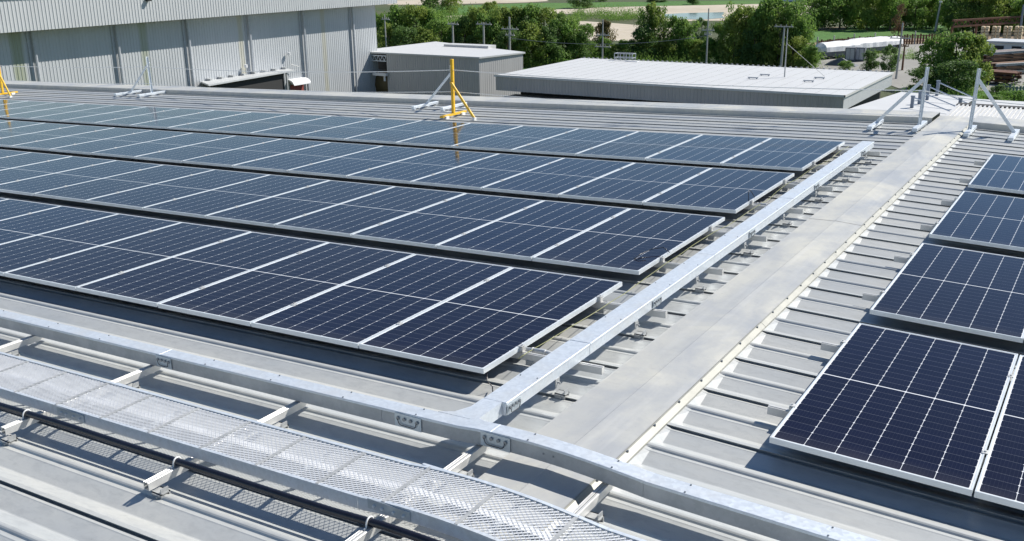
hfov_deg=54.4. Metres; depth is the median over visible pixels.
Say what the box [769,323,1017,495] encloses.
solar panel
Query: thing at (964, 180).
mounting rail
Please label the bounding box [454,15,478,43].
tree
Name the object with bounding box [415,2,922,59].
scrub
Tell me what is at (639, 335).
tray support
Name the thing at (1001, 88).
bush
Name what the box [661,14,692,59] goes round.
tree
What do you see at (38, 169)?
solar panel
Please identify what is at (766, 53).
tree
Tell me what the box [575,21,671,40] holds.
sand flat
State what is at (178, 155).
solar panel
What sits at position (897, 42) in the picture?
covered load
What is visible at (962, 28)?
bush
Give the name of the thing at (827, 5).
tree
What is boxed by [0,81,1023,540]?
warehouse roof
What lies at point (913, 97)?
anchor post
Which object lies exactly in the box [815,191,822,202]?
tray support
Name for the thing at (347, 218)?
solar panel
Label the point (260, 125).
solar panel
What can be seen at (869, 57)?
tree
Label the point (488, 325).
solar panel
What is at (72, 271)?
solar panel
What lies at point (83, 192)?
solar panel
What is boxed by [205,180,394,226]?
solar panel
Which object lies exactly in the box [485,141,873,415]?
cable tray
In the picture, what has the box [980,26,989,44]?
block pile
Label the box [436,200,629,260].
solar panel
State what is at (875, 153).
mounting rail
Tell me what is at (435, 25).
tree
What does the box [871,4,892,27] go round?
tree
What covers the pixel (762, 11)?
tree
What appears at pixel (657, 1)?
tree
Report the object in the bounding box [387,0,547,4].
dry field
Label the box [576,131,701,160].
solar panel
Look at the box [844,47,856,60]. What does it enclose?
container
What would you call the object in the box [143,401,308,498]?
support channel
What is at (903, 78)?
yard
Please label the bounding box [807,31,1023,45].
dirt bank
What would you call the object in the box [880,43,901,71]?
tree
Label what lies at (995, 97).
bush
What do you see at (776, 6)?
tree
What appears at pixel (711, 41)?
tree
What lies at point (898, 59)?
utility pole
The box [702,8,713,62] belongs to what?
utility pole
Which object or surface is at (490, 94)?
safety line
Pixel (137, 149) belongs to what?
solar panel
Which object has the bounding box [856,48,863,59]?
door
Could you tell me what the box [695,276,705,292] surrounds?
tray support
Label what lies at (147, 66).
lifeline post
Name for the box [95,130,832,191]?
mounting rail
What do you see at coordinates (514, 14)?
tree
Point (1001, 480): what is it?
solar panel
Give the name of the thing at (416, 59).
block building
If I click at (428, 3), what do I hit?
tree
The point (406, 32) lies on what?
tree
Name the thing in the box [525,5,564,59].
tree
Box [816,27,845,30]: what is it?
dirt bank
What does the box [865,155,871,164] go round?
tray support
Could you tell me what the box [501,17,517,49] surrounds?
utility pole
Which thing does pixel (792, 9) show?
tree
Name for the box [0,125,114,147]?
solar panel
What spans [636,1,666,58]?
tree
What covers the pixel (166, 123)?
solar panel
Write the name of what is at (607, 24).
tree
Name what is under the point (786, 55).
aerial mast
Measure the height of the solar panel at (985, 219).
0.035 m
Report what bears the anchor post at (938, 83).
on the roof at (886, 103)
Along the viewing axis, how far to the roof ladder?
84.30 m
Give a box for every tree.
[375,11,387,45]
[376,22,402,47]
[379,3,412,46]
[391,24,418,46]
[399,2,434,40]
[408,5,446,40]
[409,26,439,43]
[414,0,445,13]
[424,17,457,42]
[438,20,465,43]
[440,0,462,14]
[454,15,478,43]
[458,5,487,43]
[473,12,503,44]
[481,4,512,44]
[482,1,497,14]
[493,24,521,50]
[495,5,528,50]
[511,2,547,62]
[511,20,547,66]
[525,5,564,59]
[536,26,565,64]
[543,11,576,62]
[558,13,588,58]
[563,30,590,59]
[566,0,595,7]
[578,23,598,57]
[589,19,617,56]
[590,36,612,58]
[609,43,625,56]
[613,38,637,59]
[630,23,661,59]
[632,7,648,60]
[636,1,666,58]
[646,0,666,2]
[655,4,673,56]
[659,37,679,61]
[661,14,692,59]
[674,19,700,60]
[684,39,705,61]
[687,0,700,4]
[693,17,710,39]
[697,37,718,63]
[709,22,733,63]
[715,13,753,64]
[722,1,734,60]
[726,3,760,61]
[734,26,774,65]
[742,1,777,64]
[755,0,785,64]
[759,13,797,66]
[770,0,817,60]
[773,35,808,67]
[788,17,815,65]
[793,0,834,29]
[797,46,824,67]
[806,0,848,28]
[825,0,863,28]
[837,2,865,27]
[849,0,889,30]
[860,51,879,70]
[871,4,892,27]
[875,0,910,29]
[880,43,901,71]
[882,0,926,26]
[890,3,906,35]
[901,0,933,29]
[905,65,945,93]
[912,37,958,79]
[915,0,938,27]
[920,29,984,86]
[926,0,956,27]
[934,0,963,29]
[944,0,981,31]
[956,0,998,32]
[957,31,996,90]
[970,0,1010,31]
[985,0,1021,32]
[1003,0,1023,28]
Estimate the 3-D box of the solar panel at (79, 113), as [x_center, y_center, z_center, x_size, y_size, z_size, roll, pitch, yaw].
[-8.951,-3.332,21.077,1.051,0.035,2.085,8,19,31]
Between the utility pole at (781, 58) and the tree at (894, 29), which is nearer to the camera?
the utility pole at (781, 58)
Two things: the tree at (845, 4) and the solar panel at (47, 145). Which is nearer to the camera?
the solar panel at (47, 145)
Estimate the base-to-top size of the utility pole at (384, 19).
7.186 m
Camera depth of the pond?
241.72 m
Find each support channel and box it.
[0,335,44,355]
[0,365,162,445]
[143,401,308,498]
[345,444,490,540]
[543,482,613,539]
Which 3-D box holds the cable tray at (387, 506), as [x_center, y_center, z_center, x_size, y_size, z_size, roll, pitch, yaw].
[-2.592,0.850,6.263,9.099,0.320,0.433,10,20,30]
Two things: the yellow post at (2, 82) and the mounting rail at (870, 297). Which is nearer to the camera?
the mounting rail at (870, 297)
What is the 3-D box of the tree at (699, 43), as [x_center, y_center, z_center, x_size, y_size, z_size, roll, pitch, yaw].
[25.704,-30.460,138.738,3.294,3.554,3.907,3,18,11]
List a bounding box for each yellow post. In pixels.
[0,70,17,97]
[440,59,475,119]
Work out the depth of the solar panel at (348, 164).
14.08 m
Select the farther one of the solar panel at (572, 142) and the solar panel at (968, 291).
the solar panel at (572, 142)
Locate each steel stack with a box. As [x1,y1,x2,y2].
[981,48,1023,64]
[986,69,1021,83]
[991,61,1023,73]
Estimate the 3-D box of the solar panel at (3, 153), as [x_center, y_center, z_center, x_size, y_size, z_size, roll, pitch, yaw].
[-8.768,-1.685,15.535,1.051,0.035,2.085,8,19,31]
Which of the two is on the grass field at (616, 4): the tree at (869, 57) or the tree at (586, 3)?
the tree at (586, 3)
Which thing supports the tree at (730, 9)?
on the ground at (380, 9)
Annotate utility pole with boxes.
[381,14,388,46]
[447,22,458,42]
[476,22,491,43]
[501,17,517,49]
[595,19,610,57]
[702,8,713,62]
[774,24,792,66]
[889,23,910,78]
[901,44,908,69]
[1018,5,1023,35]
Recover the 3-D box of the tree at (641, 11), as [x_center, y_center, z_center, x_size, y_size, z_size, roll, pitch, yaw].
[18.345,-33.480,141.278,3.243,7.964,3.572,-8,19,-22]
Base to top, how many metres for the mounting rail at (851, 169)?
0.755 m
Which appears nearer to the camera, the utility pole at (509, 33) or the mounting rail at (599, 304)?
the mounting rail at (599, 304)
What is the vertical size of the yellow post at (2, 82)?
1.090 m
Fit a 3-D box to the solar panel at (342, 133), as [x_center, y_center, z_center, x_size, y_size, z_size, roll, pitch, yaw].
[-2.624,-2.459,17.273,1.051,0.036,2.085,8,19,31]
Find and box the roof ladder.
[614,52,638,61]
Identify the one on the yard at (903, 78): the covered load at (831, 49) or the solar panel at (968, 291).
the covered load at (831, 49)
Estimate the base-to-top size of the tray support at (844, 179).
0.132 m
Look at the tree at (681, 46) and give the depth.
138.35 m
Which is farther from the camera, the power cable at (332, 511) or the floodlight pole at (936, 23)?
the floodlight pole at (936, 23)
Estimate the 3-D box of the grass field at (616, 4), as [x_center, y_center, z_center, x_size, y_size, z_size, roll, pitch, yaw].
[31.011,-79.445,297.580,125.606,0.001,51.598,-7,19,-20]
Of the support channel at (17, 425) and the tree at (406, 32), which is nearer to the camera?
the support channel at (17, 425)
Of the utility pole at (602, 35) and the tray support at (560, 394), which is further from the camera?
the utility pole at (602, 35)
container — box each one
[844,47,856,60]
[855,47,866,60]
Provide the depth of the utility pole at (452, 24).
126.31 m
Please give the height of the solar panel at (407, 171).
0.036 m
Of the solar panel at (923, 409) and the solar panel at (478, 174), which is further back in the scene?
the solar panel at (478, 174)
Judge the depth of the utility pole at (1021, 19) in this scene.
170.34 m
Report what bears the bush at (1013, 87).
on the grass field
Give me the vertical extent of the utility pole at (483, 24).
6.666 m
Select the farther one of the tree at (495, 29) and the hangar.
the tree at (495, 29)
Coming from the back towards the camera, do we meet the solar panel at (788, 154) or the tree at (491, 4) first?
the tree at (491, 4)
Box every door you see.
[846,48,854,59]
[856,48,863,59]
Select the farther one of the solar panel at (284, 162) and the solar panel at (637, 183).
the solar panel at (284, 162)
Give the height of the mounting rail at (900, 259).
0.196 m
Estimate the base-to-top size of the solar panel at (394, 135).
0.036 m
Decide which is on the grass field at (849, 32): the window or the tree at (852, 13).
the tree at (852, 13)
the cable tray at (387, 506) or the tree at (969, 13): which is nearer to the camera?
the cable tray at (387, 506)
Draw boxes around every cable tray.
[0,309,879,540]
[0,352,646,540]
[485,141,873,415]
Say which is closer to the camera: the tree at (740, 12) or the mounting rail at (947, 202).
the mounting rail at (947, 202)
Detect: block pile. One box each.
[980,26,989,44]
[991,26,1000,38]
[1003,26,1012,38]
[1014,26,1023,38]
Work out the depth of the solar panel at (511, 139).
15.50 m
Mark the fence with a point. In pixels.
(904, 41)
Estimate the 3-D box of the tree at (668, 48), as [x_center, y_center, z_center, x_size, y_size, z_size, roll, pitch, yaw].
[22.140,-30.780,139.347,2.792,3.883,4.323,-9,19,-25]
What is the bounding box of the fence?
[816,31,949,44]
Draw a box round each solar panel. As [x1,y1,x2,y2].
[0,99,23,104]
[0,101,53,109]
[0,102,81,115]
[0,104,111,119]
[0,121,41,129]
[0,123,76,137]
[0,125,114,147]
[0,149,29,157]
[0,152,70,169]
[0,156,115,183]
[0,160,161,195]
[0,199,59,219]
[0,206,118,243]
[0,214,180,275]
[4,222,250,290]
[11,128,149,150]
[29,105,142,121]
[33,165,214,202]
[50,130,189,154]
[61,107,178,123]
[76,232,328,306]
[86,169,269,209]
[91,133,234,158]
[95,108,212,126]
[130,110,248,128]
[135,136,279,162]
[143,174,328,217]
[158,242,413,325]
[168,112,287,131]
[182,139,328,166]
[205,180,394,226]
[208,114,328,134]
[233,142,380,172]
[251,116,373,137]
[251,254,511,347]
[274,186,465,236]
[287,146,437,177]
[296,118,420,140]
[345,120,468,143]
[347,149,498,183]
[351,193,543,248]
[359,267,621,373]
[397,123,520,147]
[411,153,561,189]
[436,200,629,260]
[452,126,577,151]
[482,158,633,196]
[512,128,637,155]
[532,208,724,274]
[559,163,709,204]
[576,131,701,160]
[643,168,793,213]
[646,135,769,165]
[721,138,844,170]
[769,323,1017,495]
[869,243,1023,342]
[929,191,1023,251]
[968,154,1023,193]
[974,355,1023,509]
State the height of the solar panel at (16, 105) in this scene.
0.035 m
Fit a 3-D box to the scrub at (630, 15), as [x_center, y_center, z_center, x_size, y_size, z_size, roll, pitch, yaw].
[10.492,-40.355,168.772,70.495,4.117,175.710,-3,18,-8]
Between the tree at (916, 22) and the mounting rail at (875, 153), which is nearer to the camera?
the mounting rail at (875, 153)
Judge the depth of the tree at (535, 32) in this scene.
134.63 m
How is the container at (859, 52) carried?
on the yard at (903, 78)
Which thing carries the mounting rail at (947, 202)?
on the warehouse roof at (692, 387)
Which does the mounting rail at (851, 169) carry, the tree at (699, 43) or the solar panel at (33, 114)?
the solar panel at (33, 114)
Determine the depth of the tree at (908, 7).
191.43 m
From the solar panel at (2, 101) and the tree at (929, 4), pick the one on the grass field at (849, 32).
the tree at (929, 4)
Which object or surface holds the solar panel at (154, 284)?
on the mounting rail at (530, 358)
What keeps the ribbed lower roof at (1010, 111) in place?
attached to the warehouse roof at (692, 387)
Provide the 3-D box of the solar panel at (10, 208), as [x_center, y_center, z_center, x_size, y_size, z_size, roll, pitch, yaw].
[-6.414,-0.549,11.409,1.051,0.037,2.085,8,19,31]
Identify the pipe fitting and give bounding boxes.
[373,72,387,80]
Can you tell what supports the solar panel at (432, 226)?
on the mounting rail at (709, 270)
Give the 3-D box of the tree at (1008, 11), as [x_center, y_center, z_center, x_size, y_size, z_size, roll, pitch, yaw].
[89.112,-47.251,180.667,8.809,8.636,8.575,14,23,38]
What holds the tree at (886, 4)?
on the grass field at (849, 32)
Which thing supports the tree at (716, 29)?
on the ground at (380, 9)
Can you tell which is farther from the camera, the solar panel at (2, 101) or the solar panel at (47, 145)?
the solar panel at (2, 101)
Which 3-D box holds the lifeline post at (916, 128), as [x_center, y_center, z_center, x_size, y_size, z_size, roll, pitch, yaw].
[6.125,-2.723,15.694,0.752,0.985,0.870,10,20,30]
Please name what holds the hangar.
on the ground at (380, 9)
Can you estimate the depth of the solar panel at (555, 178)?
12.44 m
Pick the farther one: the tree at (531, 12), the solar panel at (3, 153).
the tree at (531, 12)
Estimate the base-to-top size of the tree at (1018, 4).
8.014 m
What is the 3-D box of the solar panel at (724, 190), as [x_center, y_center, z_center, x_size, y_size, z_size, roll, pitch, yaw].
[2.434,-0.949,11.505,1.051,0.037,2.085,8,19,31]
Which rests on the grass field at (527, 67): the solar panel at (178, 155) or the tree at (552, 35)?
the tree at (552, 35)
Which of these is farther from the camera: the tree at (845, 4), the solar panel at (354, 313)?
the tree at (845, 4)
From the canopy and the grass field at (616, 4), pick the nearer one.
the canopy
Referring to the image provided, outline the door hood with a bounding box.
[288,77,310,90]
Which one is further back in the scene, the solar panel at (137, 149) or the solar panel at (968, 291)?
the solar panel at (137, 149)
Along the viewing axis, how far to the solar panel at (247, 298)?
8.53 m
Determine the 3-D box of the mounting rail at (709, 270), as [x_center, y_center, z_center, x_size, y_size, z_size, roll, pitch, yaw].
[-4.311,-0.849,12.220,14.380,0.549,0.050,10,20,30]
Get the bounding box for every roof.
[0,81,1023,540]
[850,91,972,115]
[945,99,1023,119]
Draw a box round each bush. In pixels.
[837,60,854,69]
[932,59,987,95]
[949,19,972,32]
[973,13,1006,32]
[982,94,1012,100]
[988,83,1011,95]
[997,90,1023,100]
[1003,84,1023,93]
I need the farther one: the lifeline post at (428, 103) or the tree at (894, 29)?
the tree at (894, 29)
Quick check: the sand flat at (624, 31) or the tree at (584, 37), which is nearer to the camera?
the tree at (584, 37)
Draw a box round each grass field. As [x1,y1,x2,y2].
[435,0,794,14]
[523,60,588,69]
[810,25,950,41]
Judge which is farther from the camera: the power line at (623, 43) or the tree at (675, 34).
the tree at (675, 34)
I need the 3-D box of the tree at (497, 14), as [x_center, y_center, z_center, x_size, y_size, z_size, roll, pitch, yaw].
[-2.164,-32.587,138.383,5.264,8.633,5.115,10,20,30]
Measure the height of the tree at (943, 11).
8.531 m
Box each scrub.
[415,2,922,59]
[523,4,1023,100]
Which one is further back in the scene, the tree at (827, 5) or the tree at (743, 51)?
the tree at (827, 5)
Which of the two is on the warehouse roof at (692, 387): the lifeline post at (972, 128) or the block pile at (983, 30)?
the lifeline post at (972, 128)
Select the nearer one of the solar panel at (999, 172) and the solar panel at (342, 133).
the solar panel at (999, 172)
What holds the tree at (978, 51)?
on the yard at (903, 78)
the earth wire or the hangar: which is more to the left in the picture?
the hangar
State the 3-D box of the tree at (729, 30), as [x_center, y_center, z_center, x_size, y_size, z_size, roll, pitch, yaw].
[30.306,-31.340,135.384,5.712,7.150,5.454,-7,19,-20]
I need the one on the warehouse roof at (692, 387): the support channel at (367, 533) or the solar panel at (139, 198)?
the support channel at (367, 533)
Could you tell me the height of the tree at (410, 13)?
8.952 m
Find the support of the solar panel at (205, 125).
on the mounting rail at (851, 169)
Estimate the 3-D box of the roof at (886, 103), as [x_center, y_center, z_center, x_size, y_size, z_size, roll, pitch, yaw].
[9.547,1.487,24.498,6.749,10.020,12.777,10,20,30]
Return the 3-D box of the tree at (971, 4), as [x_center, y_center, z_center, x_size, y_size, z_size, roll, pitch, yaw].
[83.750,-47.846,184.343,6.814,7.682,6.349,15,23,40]
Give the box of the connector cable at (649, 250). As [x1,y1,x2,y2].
[634,247,669,259]
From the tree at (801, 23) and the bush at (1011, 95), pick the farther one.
the tree at (801, 23)
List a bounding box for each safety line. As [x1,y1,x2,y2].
[0,65,1023,104]
[11,80,919,115]
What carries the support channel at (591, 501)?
on the warehouse roof at (692, 387)
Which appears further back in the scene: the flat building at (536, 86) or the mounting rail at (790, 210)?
the flat building at (536, 86)
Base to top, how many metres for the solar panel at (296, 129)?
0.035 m
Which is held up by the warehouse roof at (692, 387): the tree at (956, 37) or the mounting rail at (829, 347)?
the mounting rail at (829, 347)
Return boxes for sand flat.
[551,3,810,21]
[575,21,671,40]
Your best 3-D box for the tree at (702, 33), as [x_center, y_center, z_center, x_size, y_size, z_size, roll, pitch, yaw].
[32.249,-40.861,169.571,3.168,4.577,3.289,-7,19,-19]
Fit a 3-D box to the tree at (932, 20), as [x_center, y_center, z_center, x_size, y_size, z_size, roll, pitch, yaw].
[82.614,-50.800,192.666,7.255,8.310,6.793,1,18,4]
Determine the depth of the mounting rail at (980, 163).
12.89 m
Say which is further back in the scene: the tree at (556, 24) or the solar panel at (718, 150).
the tree at (556, 24)
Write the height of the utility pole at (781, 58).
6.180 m
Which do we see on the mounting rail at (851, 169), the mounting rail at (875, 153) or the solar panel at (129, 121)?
the solar panel at (129, 121)
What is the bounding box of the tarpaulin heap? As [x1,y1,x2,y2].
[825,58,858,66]
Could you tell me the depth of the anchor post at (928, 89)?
27.27 m
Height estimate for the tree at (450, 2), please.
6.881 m
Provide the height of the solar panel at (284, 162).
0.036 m
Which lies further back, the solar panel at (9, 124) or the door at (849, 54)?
the door at (849, 54)
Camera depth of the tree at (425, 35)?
135.88 m
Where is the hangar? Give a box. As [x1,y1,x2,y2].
[0,0,396,91]
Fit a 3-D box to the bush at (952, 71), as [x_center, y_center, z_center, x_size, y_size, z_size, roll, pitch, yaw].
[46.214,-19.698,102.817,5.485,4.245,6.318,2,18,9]
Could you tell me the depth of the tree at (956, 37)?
106.38 m
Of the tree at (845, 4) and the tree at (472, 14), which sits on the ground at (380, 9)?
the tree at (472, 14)
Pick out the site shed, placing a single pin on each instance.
(1000, 43)
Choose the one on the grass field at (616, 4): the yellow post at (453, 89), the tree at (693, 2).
the tree at (693, 2)
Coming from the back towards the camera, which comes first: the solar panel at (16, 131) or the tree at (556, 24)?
the tree at (556, 24)
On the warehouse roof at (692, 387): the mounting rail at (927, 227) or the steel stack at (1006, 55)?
the mounting rail at (927, 227)
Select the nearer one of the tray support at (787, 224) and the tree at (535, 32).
the tray support at (787, 224)
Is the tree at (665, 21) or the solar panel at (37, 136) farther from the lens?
the tree at (665, 21)
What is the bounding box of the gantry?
[950,16,1023,34]
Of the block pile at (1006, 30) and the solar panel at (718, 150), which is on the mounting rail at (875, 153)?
the solar panel at (718, 150)
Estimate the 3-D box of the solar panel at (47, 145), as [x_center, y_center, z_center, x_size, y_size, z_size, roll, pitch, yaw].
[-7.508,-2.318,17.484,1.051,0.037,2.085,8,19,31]
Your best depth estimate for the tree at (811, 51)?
129.62 m
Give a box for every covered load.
[815,40,860,58]
[849,36,892,52]
[879,36,902,51]
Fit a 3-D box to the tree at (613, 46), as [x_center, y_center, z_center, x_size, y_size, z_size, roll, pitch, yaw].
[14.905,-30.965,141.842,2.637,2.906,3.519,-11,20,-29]
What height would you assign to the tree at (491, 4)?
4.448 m
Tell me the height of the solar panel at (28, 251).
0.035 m
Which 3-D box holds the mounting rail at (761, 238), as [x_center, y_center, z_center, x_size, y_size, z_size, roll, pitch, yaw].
[-3.688,-1.163,13.184,14.380,0.549,0.050,10,20,30]
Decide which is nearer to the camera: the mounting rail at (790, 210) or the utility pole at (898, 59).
the mounting rail at (790, 210)
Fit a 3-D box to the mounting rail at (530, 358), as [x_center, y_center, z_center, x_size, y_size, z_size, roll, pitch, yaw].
[-3.739,0.040,9.166,10.192,0.412,0.050,10,20,30]
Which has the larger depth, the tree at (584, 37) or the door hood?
the tree at (584, 37)
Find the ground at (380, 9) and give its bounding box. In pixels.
[375,0,1023,98]
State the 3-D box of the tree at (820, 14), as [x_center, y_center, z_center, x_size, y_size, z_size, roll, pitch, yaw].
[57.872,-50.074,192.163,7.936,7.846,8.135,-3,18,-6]
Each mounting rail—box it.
[0,137,803,213]
[5,156,766,241]
[15,180,723,274]
[27,212,666,317]
[46,258,603,374]
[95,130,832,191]
[114,118,858,171]
[198,112,879,155]
[767,403,988,467]
[820,339,1013,389]
[862,290,885,301]
[894,253,914,263]
[920,221,939,230]
[941,197,957,205]
[959,175,975,183]
[974,158,988,165]
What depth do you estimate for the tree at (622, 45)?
140.79 m
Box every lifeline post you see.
[114,57,165,96]
[411,73,466,110]
[867,67,929,132]
[963,68,1019,141]
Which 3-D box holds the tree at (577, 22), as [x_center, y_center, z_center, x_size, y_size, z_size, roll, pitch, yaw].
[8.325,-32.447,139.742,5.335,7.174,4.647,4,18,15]
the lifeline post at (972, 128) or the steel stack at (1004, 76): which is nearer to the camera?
the lifeline post at (972, 128)
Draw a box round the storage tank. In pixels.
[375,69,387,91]
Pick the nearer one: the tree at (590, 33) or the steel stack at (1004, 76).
the steel stack at (1004, 76)
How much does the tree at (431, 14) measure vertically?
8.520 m
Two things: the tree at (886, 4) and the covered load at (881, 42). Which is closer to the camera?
the covered load at (881, 42)
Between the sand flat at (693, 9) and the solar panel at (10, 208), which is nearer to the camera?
the solar panel at (10, 208)
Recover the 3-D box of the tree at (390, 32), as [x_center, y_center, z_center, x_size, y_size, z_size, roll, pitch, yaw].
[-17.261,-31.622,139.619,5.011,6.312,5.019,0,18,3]
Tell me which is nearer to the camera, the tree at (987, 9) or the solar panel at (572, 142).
the solar panel at (572, 142)
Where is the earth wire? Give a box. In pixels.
[518,146,848,358]
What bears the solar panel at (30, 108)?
on the mounting rail at (851, 169)
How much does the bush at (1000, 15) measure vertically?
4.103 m
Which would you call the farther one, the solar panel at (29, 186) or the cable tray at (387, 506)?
the solar panel at (29, 186)
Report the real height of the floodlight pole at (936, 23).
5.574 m
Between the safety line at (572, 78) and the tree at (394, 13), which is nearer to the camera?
the safety line at (572, 78)
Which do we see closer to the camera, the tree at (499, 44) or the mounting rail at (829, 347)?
the mounting rail at (829, 347)
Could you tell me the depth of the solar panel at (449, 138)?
16.05 m
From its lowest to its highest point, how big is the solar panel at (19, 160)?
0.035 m
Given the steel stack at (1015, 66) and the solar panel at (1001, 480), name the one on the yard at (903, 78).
the steel stack at (1015, 66)
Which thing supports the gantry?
on the dirt bank at (1001, 35)
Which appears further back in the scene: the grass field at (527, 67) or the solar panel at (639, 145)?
the grass field at (527, 67)
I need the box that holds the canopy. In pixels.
[201,67,293,89]
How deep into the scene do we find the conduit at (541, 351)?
6.87 m
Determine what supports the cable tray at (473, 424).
on the support channel at (367, 533)
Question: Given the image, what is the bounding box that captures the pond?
[665,12,723,18]
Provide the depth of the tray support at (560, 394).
6.35 m
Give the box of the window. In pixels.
[994,45,1003,49]
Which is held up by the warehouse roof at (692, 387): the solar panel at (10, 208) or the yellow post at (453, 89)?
the yellow post at (453, 89)
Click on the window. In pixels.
(999, 47)
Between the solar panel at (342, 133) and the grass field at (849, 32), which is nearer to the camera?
the solar panel at (342, 133)
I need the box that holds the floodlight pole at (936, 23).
[934,1,941,30]
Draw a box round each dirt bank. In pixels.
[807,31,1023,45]
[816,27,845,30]
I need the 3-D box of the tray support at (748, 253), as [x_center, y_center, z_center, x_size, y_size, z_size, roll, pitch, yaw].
[2.197,-0.188,9.273,0.088,0.132,0.084,10,20,30]
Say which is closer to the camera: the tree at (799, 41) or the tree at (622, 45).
the tree at (799, 41)
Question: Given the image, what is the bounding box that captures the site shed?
[987,38,1023,49]
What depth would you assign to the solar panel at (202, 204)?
12.14 m
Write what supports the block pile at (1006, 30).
on the yard at (903, 78)
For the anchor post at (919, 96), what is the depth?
26.47 m
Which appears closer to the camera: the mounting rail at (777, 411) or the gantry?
the mounting rail at (777, 411)
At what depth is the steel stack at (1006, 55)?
130.01 m
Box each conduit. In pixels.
[526,347,551,354]
[753,202,768,205]
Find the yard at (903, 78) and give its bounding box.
[816,43,1023,91]
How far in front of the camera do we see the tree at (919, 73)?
104.75 m
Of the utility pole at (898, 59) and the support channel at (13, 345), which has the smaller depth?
the support channel at (13, 345)
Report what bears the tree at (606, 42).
on the grass field at (527, 67)
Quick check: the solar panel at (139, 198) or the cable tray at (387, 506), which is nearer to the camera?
the cable tray at (387, 506)
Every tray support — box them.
[554,377,568,399]
[634,320,646,339]
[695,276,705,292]
[743,242,752,256]
[782,214,791,226]
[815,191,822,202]
[842,171,848,181]
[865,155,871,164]
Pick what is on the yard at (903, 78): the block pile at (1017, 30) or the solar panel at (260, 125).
the block pile at (1017, 30)
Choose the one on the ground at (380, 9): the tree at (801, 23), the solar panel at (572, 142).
the tree at (801, 23)
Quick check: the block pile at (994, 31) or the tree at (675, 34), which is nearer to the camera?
the tree at (675, 34)
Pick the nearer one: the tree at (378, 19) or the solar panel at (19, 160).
the solar panel at (19, 160)
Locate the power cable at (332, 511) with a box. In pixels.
[0,402,439,540]
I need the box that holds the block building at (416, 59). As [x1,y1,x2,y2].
[371,41,524,96]
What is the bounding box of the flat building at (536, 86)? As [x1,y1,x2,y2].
[494,57,893,108]
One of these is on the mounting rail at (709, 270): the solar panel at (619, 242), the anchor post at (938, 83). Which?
the solar panel at (619, 242)
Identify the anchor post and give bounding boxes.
[910,95,949,110]
[917,91,954,106]
[925,84,966,102]
[935,80,976,99]
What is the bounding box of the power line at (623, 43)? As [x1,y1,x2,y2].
[511,35,706,43]
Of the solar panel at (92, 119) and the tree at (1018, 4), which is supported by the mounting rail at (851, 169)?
the solar panel at (92, 119)
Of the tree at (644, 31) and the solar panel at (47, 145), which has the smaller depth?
the solar panel at (47, 145)
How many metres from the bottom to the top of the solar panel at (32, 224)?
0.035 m
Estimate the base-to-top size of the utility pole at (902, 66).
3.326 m
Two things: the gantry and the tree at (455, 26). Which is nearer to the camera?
the tree at (455, 26)
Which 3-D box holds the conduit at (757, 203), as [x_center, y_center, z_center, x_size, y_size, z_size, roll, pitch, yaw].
[2.735,-0.702,10.748,0.313,0.052,0.053,10,20,30]
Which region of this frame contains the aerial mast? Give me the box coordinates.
[784,29,824,76]
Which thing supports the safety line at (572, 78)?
attached to the lifeline post at (916, 128)
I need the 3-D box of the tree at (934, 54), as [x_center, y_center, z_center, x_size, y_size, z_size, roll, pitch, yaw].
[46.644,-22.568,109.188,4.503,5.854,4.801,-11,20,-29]
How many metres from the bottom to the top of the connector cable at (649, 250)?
0.045 m
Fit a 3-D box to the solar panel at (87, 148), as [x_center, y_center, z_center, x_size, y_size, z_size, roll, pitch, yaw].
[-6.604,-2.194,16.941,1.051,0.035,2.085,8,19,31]
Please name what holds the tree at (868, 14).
on the grass field at (849, 32)

